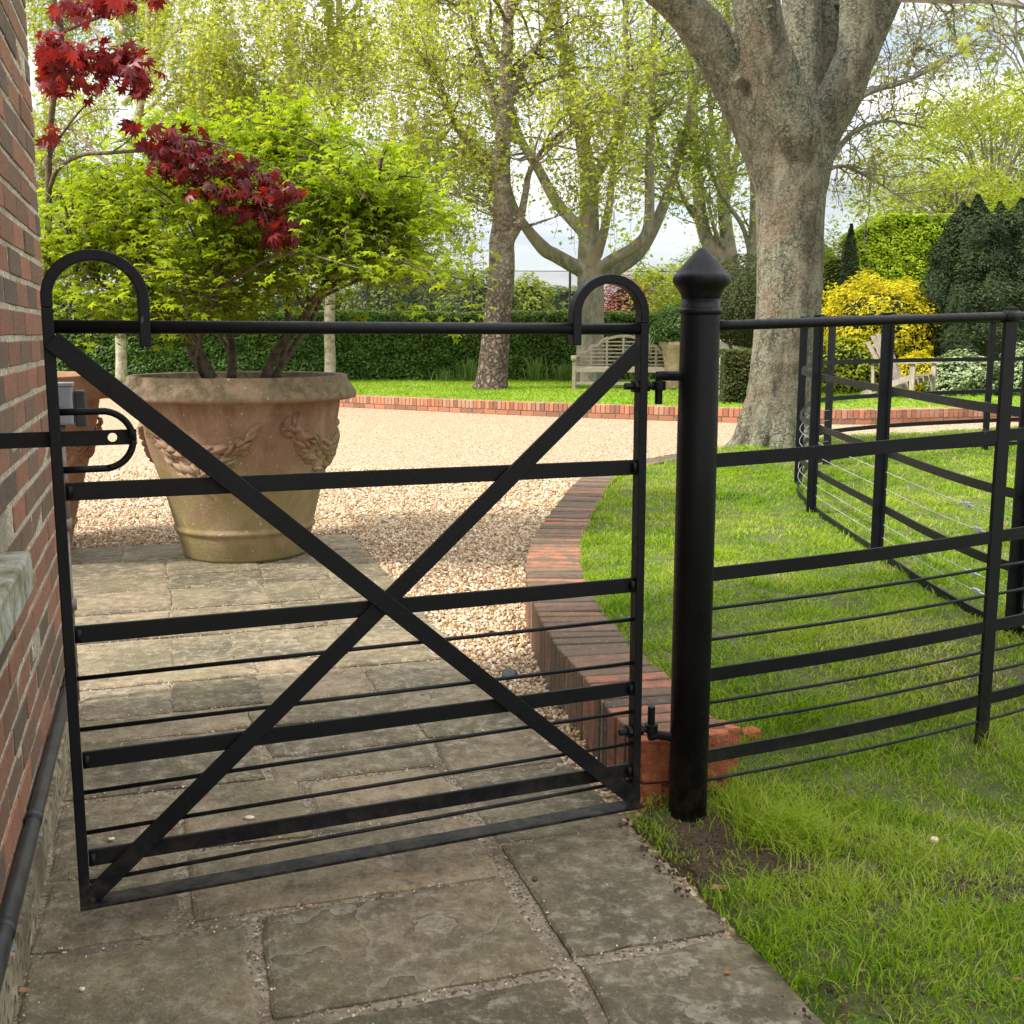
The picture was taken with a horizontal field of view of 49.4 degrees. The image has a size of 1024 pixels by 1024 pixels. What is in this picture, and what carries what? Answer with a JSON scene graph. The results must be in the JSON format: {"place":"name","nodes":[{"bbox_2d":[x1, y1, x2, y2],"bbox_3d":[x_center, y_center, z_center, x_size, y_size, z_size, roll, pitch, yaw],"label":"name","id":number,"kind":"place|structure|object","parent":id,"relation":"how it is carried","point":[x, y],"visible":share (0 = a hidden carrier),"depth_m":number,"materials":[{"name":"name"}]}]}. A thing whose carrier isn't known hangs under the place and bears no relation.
{"place":"outdoors","nodes":[
{"label":"outdoors","id":0,"kind":"place"},
{"bbox_2d":[12,534,823,1023],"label":"paving","id":1,"kind":"structure","parent":0,"point":[337,956],"depth_m":2.62,"materials":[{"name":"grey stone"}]},
{"bbox_2d":[18,987,30,991],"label":"fallen leaf","id":2,"kind":"object","parent":1,"relation":"on","point":[23,989],"visible":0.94,"depth_m":2.14,"materials":[{"name":"brown plant"}]},
{"bbox_2d":[0,0,78,1023],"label":"brick wall","id":3,"kind":"structure","parent":1,"relation":"on","point":[32,673],"depth_m":2.86,"materials":[{"name":"red brick"}]},
{"bbox_2d":[0,551,34,653],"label":"stone sill","id":4,"kind":"structure","parent":3,"relation":"attached to","point":[17,585],"depth_m":2.17,"materials":[{"name":"grey stone"}]},
{"bbox_2d":[0,662,78,992],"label":"cable pipe","id":5,"kind":"object","parent":3,"relation":"attached to","point":[11,906],"visible":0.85,"depth_m":2.42,"materials":[{"name":"plastic"}]},
{"bbox_2d":[0,429,136,448],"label":"latch keeper","id":6,"kind":"object","parent":3,"relation":"attached to","point":[42,440],"visible":0.99,"depth_m":2.25,"materials":[{"name":"black paint"}]},
{"bbox_2d":[58,382,87,426],"bbox_3d":[-1.479,-0.355,3.679,0.131,0.146,0.079,-3,9,-17],"label":"isolator box","id":7,"kind":"object","parent":3,"relation":"attached to","point":[69,398],"visible":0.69,"depth_m":3.66,"materials":[{"name":"grey plastic"}]},
{"bbox_2d":[61,425,79,700],"bbox_3d":[-1.510,0.176,3.769,0.049,0.965,0.050,0,9,0],"label":"metal conduit","id":8,"kind":"object","parent":7,"relation":"attached to","point":[69,527],"visible":0.26,"depth_m":3.75,"materials":[{"name":"grey metal"}]},
{"bbox_2d":[57,371,107,546],"bbox_3d":[-2.929,-0.269,6.361,1.315,1.026,1.314,0,9,0],"label":"terracotta pot","id":9,"kind":"object","parent":1,"relation":"on","point":[79,455],"visible":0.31,"depth_m":6.26,"materials":[{"name":"ceramic"}]},
{"bbox_2d":[33,0,310,276],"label":"red maple","id":10,"kind":"object","parent":9,"relation":"in","point":[55,58],"visible":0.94,"depth_m":5.06,"materials":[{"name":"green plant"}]},
{"bbox_2d":[124,371,355,563],"bbox_3d":[-1.544,-0.274,6.390,1.315,1.026,1.314,0,9,0],"label":"terracotta pot","id":11,"kind":"object","parent":1,"relation":"on","point":[249,423],"visible":0.88,"depth_m":5.98,"materials":[{"name":"ceramic"}]},
{"bbox_2d":[35,76,500,377],"bbox_3d":[-1.546,-1.546,5.968,2.975,1.713,2.583,0,9,0],"label":"green maple","id":12,"kind":"object","parent":11,"relation":"in","point":[110,212],"visible":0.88,"depth_m":5.65,"materials":[{"name":"green plant"}]},
{"bbox_2d":[243,815,254,819],"bbox_3d":[-0.686,0.797,2.902,0.026,0.009,0.021,5,10,26],"label":"pebble","id":13,"kind":"object","parent":1,"relation":"on","point":[248,817],"visible":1,"depth_m":2.90,"materials":[{"name":"beige stone"}]},
{"bbox_2d":[19,533,728,1023],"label":"path grit","id":14,"kind":"object","parent":1,"relation":"on","point":[311,807],"visible":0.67,"depth_m":2.80,"materials":[{"name":"beige gravel"}]},
{"bbox_2d":[25,0,1023,308],"label":"sky","id":15,"kind":"structure","parent":0,"point":[665,244],"materials":[{"name":"white"}]},
{"bbox_2d":[70,398,1018,938],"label":"gravel","id":16,"kind":"structure","parent":0,"point":[390,438],"depth_m":12.69,"materials":[{"name":"beige gravel"}]},
{"bbox_2d":[71,466,612,796],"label":"gravel stones","id":17,"kind":"object","parent":16,"relation":"on","point":[372,531],"visible":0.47,"depth_m":7.06,"materials":[{"name":"beige gravel"}]},
{"bbox_2d":[501,668,517,676],"bbox_3d":[-0.009,0.599,4.111,0.061,0.023,0.118,0,9,0],"label":"slate shard","id":18,"kind":"object","parent":16,"relation":"on","point":[508,672],"visible":0.64,"depth_m":4.11,"materials":[{"name":"grey stone"}]},
{"bbox_2d":[109,398,1015,423],"bbox_3d":[1.427,-1.727,18.242,23.595,0.190,2.968,5,10,30],"label":"kerb mortar","id":19,"kind":"object","parent":16,"relation":"on","point":[677,415],"visible":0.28,"depth_m":16.50,"materials":[{"name":"beige concrete"}]},
{"bbox_2d":[542,485,614,762],"bbox_3d":[0.652,0.132,6.527,0.877,0.200,6.980,1,9,9],"label":"kerb mortar","id":20,"kind":"object","parent":16,"relation":"on","point":[602,703],"visible":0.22,"depth_m":3.48,"materials":[{"name":"grey concrete"}]},
{"bbox_2d":[525,454,724,782],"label":"brick kerb","id":21,"kind":"structure","parent":16,"relation":"on","point":[553,556],"depth_m":3.97,"materials":[{"name":"red brick"}]},
{"bbox_2d":[637,728,728,812],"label":"kerb end bricks","id":22,"kind":"object","parent":21,"relation":"attached to","point":[654,773],"visible":0.32,"depth_m":2.96,"materials":[{"name":"brick"}]},
{"bbox_2d":[339,403,1018,423],"bbox_3d":[1.429,-1.673,18.251,23.586,0.072,2.981,5,10,30],"label":"kerb course","id":23,"kind":"object","parent":16,"relation":"on","point":[595,415],"visible":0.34,"depth_m":17.07,"materials":[{"name":"brick"}]},
{"bbox_2d":[340,395,996,418],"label":"brick kerb","id":24,"kind":"structure","parent":23,"relation":"on","point":[563,407],"depth_m":16.91,"materials":[{"name":"red brick"}]},
{"bbox_2d":[123,378,1020,408],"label":"back lawn","id":25,"kind":"structure","parent":0,"point":[847,406],"depth_m":19.66,"materials":[{"name":"green plant"}]},
{"bbox_2d":[25,0,333,382],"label":"weeping birch","id":26,"kind":"object","parent":25,"relation":"on","point":[120,30],"visible":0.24,"depth_m":23.73,"materials":[{"name":"green plant"}]},
{"bbox_2d":[131,0,554,371],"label":"weeping birch","id":27,"kind":"object","parent":25,"relation":"on","point":[326,57],"visible":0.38,"depth_m":22.52,"materials":[{"name":"green plant"}]},
{"bbox_2d":[53,292,664,379],"bbox_3d":[-4.950,-4.389,26.485,17.204,2.547,1.203,0,9,0],"label":"hedge","id":28,"kind":"object","parent":25,"relation":"on","point":[389,356],"visible":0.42,"depth_m":26.13,"materials":[{"name":"green plant"}]},
{"bbox_2d":[63,270,677,315],"bbox_3d":[0.922,-6.165,36.484,33.648,3.492,0.080,0,9,0],"label":"court fence","id":29,"kind":"object","parent":25,"relation":"on","point":[473,294],"visible":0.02,"depth_m":36.34,"materials":[{"name":"black paint"}]},
{"bbox_2d":[180,285,576,317],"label":"hedge","id":30,"kind":"object","parent":25,"relation":"on","point":[558,304],"visible":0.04,"depth_m":45.30,"materials":[{"name":"green plant"}]},
{"bbox_2d":[340,254,441,316],"bbox_3d":[-4.378,-7.518,40.423,3.770,4.200,3.430,0,9,0],"label":"bush","id":31,"kind":"object","parent":25,"relation":"on","point":[357,297],"visible":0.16,"depth_m":39.41,"materials":[{"name":"green plant"}]},
{"bbox_2d":[405,265,459,311],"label":"bush","id":32,"kind":"object","parent":25,"relation":"on","point":[433,295],"visible":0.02,"depth_m":41.32,"materials":[{"name":"green plant"}]},
{"bbox_2d":[428,368,453,381],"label":"strap plant","id":33,"kind":"object","parent":25,"relation":"on","point":[445,377],"visible":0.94,"depth_m":25.42,"materials":[{"name":"green plant"}]},
{"bbox_2d":[435,270,488,317],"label":"bush","id":34,"kind":"object","parent":25,"relation":"on","point":[482,291],"visible":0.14,"depth_m":38.60,"materials":[{"name":"green plant"}]},
{"bbox_2d":[450,358,477,381],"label":"strap plant","id":35,"kind":"object","parent":25,"relation":"on","point":[466,375],"visible":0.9,"depth_m":25.36,"materials":[{"name":"green plant"}]},
{"bbox_2d":[320,0,717,389],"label":"birch tree","id":36,"kind":"object","parent":25,"relation":"on","point":[492,369],"visible":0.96,"depth_m":20.52,"materials":[{"name":"green plant"}]},
{"bbox_2d":[519,357,549,381],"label":"strap plant","id":37,"kind":"object","parent":25,"relation":"on","point":[535,376],"visible":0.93,"depth_m":25.38,"materials":[{"name":"green plant"}]},
{"bbox_2d":[512,270,557,316],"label":"bush","id":38,"kind":"object","parent":25,"relation":"on","point":[530,296],"visible":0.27,"depth_m":39.76,"materials":[{"name":"green plant"}]},
{"bbox_2d":[545,363,571,381],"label":"strap plant","id":39,"kind":"object","parent":25,"relation":"on","point":[559,374],"visible":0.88,"depth_m":25.38,"materials":[{"name":"green plant"}]},
{"bbox_2d":[418,0,735,381],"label":"plane tree","id":40,"kind":"object","parent":25,"relation":"on","point":[586,264],"visible":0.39,"depth_m":23.19,"materials":[{"name":"green plant"}]},
{"bbox_2d":[571,335,664,387],"bbox_3d":[2.169,-2.977,22.018,1.927,1.068,0.680,2,9,12],"label":"garden bench","id":41,"kind":"object","parent":25,"relation":"on","point":[577,368],"visible":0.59,"depth_m":22.21,"materials":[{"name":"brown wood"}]},
{"bbox_2d":[604,274,657,316],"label":"copper shrub","id":42,"kind":"object","parent":25,"relation":"on","point":[615,301],"visible":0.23,"depth_m":34.94,"materials":[{"name":"red plant"}]},
{"bbox_2d":[634,335,655,358],"bbox_3d":[2.787,-3.264,23.328,0.775,1.221,0.941,5,10,27],"label":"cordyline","id":43,"kind":"object","parent":25,"relation":"on","point":[650,351],"visible":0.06,"depth_m":23.25,"materials":[{"name":"green plant"}]},
{"bbox_2d":[550,0,749,273],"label":"slender tree","id":44,"kind":"object","parent":25,"relation":"on","point":[721,248],"visible":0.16,"depth_m":26.43,"materials":[{"name":"green plant"}]},
{"bbox_2d":[629,263,676,310],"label":"bush","id":45,"kind":"object","parent":25,"relation":"on","point":[664,269],"visible":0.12,"depth_m":40.71,"materials":[{"name":"green plant"}]},
{"bbox_2d":[659,341,679,389],"bbox_3d":[3.268,-2.844,21.622,0.840,0.930,0.840,0,9,0],"label":"stone planter","id":46,"kind":"object","parent":25,"relation":"on","point":[670,351],"visible":0.36,"depth_m":21.37,"materials":[{"name":"beige stone"}]},
{"bbox_2d":[649,302,680,341],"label":"planter shrub","id":47,"kind":"object","parent":46,"relation":"in","point":[668,324],"visible":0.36,"depth_m":21.24,"materials":[{"name":"green plant"}]},
{"bbox_2d":[606,220,742,316],"bbox_3d":[4.680,-5.867,30.303,3.801,4.174,3.714,-6,11,-32],"label":"yellow tree","id":48,"kind":"object","parent":25,"relation":"on","point":[665,299],"visible":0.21,"depth_m":30.13,"materials":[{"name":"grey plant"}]},
{"bbox_2d":[648,248,745,309],"bbox_3d":[6.535,-6.955,37.370,4.135,4.508,3.792,0,9,0],"label":"bush","id":49,"kind":"object","parent":25,"relation":"on","point":[678,269],"visible":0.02,"depth_m":37.20,"materials":[{"name":"green plant"}]},
{"bbox_2d":[635,0,781,267],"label":"slender tree","id":50,"kind":"object","parent":25,"relation":"on","point":[750,241],"visible":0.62,"depth_m":23.43,"materials":[{"name":"green plant"}]},
{"bbox_2d":[718,348,751,403],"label":"box hedge","id":51,"kind":"object","parent":25,"relation":"on","point":[734,370],"visible":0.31,"depth_m":17.22,"materials":[{"name":"green plant"}]},
{"bbox_2d":[719,339,752,379],"bbox_3d":[3.999,-2.627,20.138,0.682,0.980,0.700,0,9,0],"label":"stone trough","id":52,"kind":"object","parent":25,"relation":"on","point":[723,345],"depth_m":19.74,"materials":[{"name":"beige stone"}]},
{"bbox_2d":[720,253,756,348],"bbox_3d":[4.070,-3.166,18.948,1.728,2.433,1.616,0,9,0],"label":"topiary tree","id":53,"kind":"object","parent":25,"relation":"on","point":[738,298],"visible":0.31,"depth_m":18.43,"materials":[{"name":"green plant"}]},
{"bbox_2d":[666,306,840,340],"bbox_3d":[6.351,-3.988,26.359,5.409,1.794,1.188,0,9,0],"label":"hedge","id":54,"kind":"object","parent":25,"relation":"on","point":[741,334],"visible":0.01,"depth_m":25.96,"materials":[{"name":"green plant"}]},
{"bbox_2d":[737,215,843,268],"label":"bush","id":55,"kind":"object","parent":25,"relation":"on","point":[824,241],"depth_m":42.12,"materials":[{"name":"green plant"}]},
{"bbox_2d":[822,225,845,308],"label":"green shrub","id":56,"kind":"object","parent":25,"relation":"on","point":[831,273],"visible":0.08,"depth_m":28.09,"materials":[{"name":"green plant"}]},
{"bbox_2d":[835,223,860,307],"bbox_3d":[7.865,-4.908,26.050,0.611,3.619,0.595,0,9,0],"label":"dwarf conifer","id":57,"kind":"object","parent":25,"relation":"on","point":[849,260],"visible":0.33,"depth_m":25.79,"materials":[{"name":"green plant"}]},
{"bbox_2d":[821,329,910,393],"bbox_3d":[6.253,-2.656,20.583,2.376,1.440,1.154,0,9,0],"label":"lime shrub","id":58,"kind":"object","parent":25,"relation":"on","point":[857,372],"visible":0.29,"depth_m":20.23,"materials":[{"name":"green plant"}]},
{"bbox_2d":[821,268,941,358],"bbox_3d":[6.947,-3.377,21.026,2.623,2.433,2.196,0,9,0],"label":"golden shrub","id":59,"kind":"object","parent":25,"relation":"on","point":[880,302],"visible":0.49,"depth_m":20.48,"materials":[{"name":"yellow plant"}]},
{"bbox_2d":[860,333,940,399],"bbox_3d":[6.547,-2.465,18.784,0.740,1.088,1.095,-7,11,-37],"label":"garden armchair","id":60,"kind":"object","parent":25,"relation":"on","point":[911,380],"visible":0.59,"depth_m":18.80,"materials":[{"name":"grey wood"}]},
{"bbox_2d":[898,350,938,391],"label":"golden shrub","id":61,"kind":"object","parent":25,"relation":"on","point":[923,368],"visible":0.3,"depth_m":19.62,"materials":[{"name":"yellow plant"}]},
{"bbox_2d":[838,212,1009,313],"bbox_3d":[10.741,-5.452,28.218,4.720,4.101,1.662,0,9,0],"label":"beech hedge","id":62,"kind":"object","parent":25,"relation":"on","point":[901,247],"visible":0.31,"depth_m":27.36,"materials":[{"name":"green plant"}]},
{"bbox_2d":[825,60,1023,240],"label":"broad tree","id":63,"kind":"object","parent":25,"relation":"on","point":[993,129],"visible":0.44,"depth_m":39.84,"materials":[{"name":"green plant"}]},
{"bbox_2d":[855,153,1023,219],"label":"broad tree","id":64,"kind":"object","parent":25,"relation":"on","point":[952,202],"visible":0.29,"depth_m":35.99,"materials":[{"name":"green plant"}]},
{"bbox_2d":[882,0,1023,198],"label":"broad tree","id":65,"kind":"object","parent":25,"relation":"on","point":[978,19],"visible":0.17,"depth_m":46.85,"materials":[{"name":"green plant"}]},
{"bbox_2d":[921,349,999,395],"bbox_3d":[8.000,-2.405,19.798,1.694,1.005,1.177,0,9,0],"label":"variegated shrub","id":66,"kind":"object","parent":25,"relation":"on","point":[963,375],"visible":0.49,"depth_m":19.45,"materials":[{"name":"green plant"}]},
{"bbox_2d":[914,193,1023,388],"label":"yew tree","id":67,"kind":"object","parent":25,"relation":"on","point":[976,263],"visible":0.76,"depth_m":20.18,"materials":[{"name":"green plant"}]},
{"bbox_2d":[993,341,1023,396],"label":"variegated shrub","id":68,"kind":"object","parent":25,"relation":"on","point":[1018,374],"visible":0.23,"depth_m":19.22,"materials":[{"name":"green plant"}]},
{"bbox_2d":[625,373,649,381],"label":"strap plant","id":69,"kind":"object","parent":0,"point":[632,378],"visible":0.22,"depth_m":23.43,"materials":[{"name":"green plant"}]},
{"bbox_2d":[578,425,1023,1023],"bbox_3d":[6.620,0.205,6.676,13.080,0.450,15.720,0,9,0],"label":"lawn","id":70,"kind":"structure","parent":0,"point":[848,775],"depth_m":3.18,"materials":[{"name":"green plant"}]},
{"bbox_2d":[647,247,729,822],"bbox_3d":[0.448,0.124,2.786,0.159,1.536,0.138,-6,11,-34],"label":"gate post","id":71,"kind":"object","parent":70,"relation":"on","point":[701,279],"visible":0.99,"depth_m":2.74,"materials":[{"name":"black metal"}]},
{"bbox_2d":[40,249,665,910],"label":"metal gate","id":72,"kind":"structure","parent":71,"relation":"attached to","point":[392,601],"depth_m":2.50,"materials":[{"name":"black metal"}]},
{"bbox_2d":[710,884,726,889],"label":"fallen leaf","id":73,"kind":"object","parent":70,"relation":"on","point":[714,886],"visible":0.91,"depth_m":2.52,"materials":[{"name":"brown plant"}]},
{"bbox_2d":[718,719,740,771],"bbox_3d":[0.582,0.681,3.107,0.086,0.187,0.068,-6,11,-31],"label":"brick fragment","id":74,"kind":"object","parent":70,"relation":"on","point":[733,730],"visible":0.22,"depth_m":3.08,"materials":[{"name":"orange brick"}]},
{"bbox_2d":[441,0,1023,448],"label":"plane tree","id":75,"kind":"object","parent":70,"relation":"on","point":[787,80],"visible":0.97,"depth_m":10.16,"materials":[{"name":"grey plant"}]},
{"bbox_2d":[740,726,760,740],"bbox_3d":[0.698,0.669,3.258,0.055,0.077,0.046,0,9,0],"label":"brick fragment","id":76,"kind":"object","parent":70,"relation":"on","point":[751,730],"visible":0.44,"depth_m":3.24,"materials":[{"name":"orange brick"}]},
{"bbox_2d":[618,774,1023,1023],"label":"soil crumbs","id":77,"kind":"object","parent":70,"relation":"on","point":[691,868],"visible":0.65,"depth_m":2.59,"materials":[{"name":"brown soil"}]},
{"bbox_2d":[708,307,1023,780],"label":"estate fence","id":78,"kind":"object","parent":70,"relation":"on","point":[882,448],"visible":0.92,"depth_m":3.18,"materials":[{"name":"black metal"}]},
{"bbox_2d":[929,836,938,843],"bbox_3d":[1.032,0.803,2.718,0.022,0.021,0.018,0,9,0],"label":"pebble","id":79,"kind":"object","parent":70,"relation":"on","point":[936,839],"visible":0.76,"depth_m":2.71,"materials":[{"name":"white stone"}]}
]}

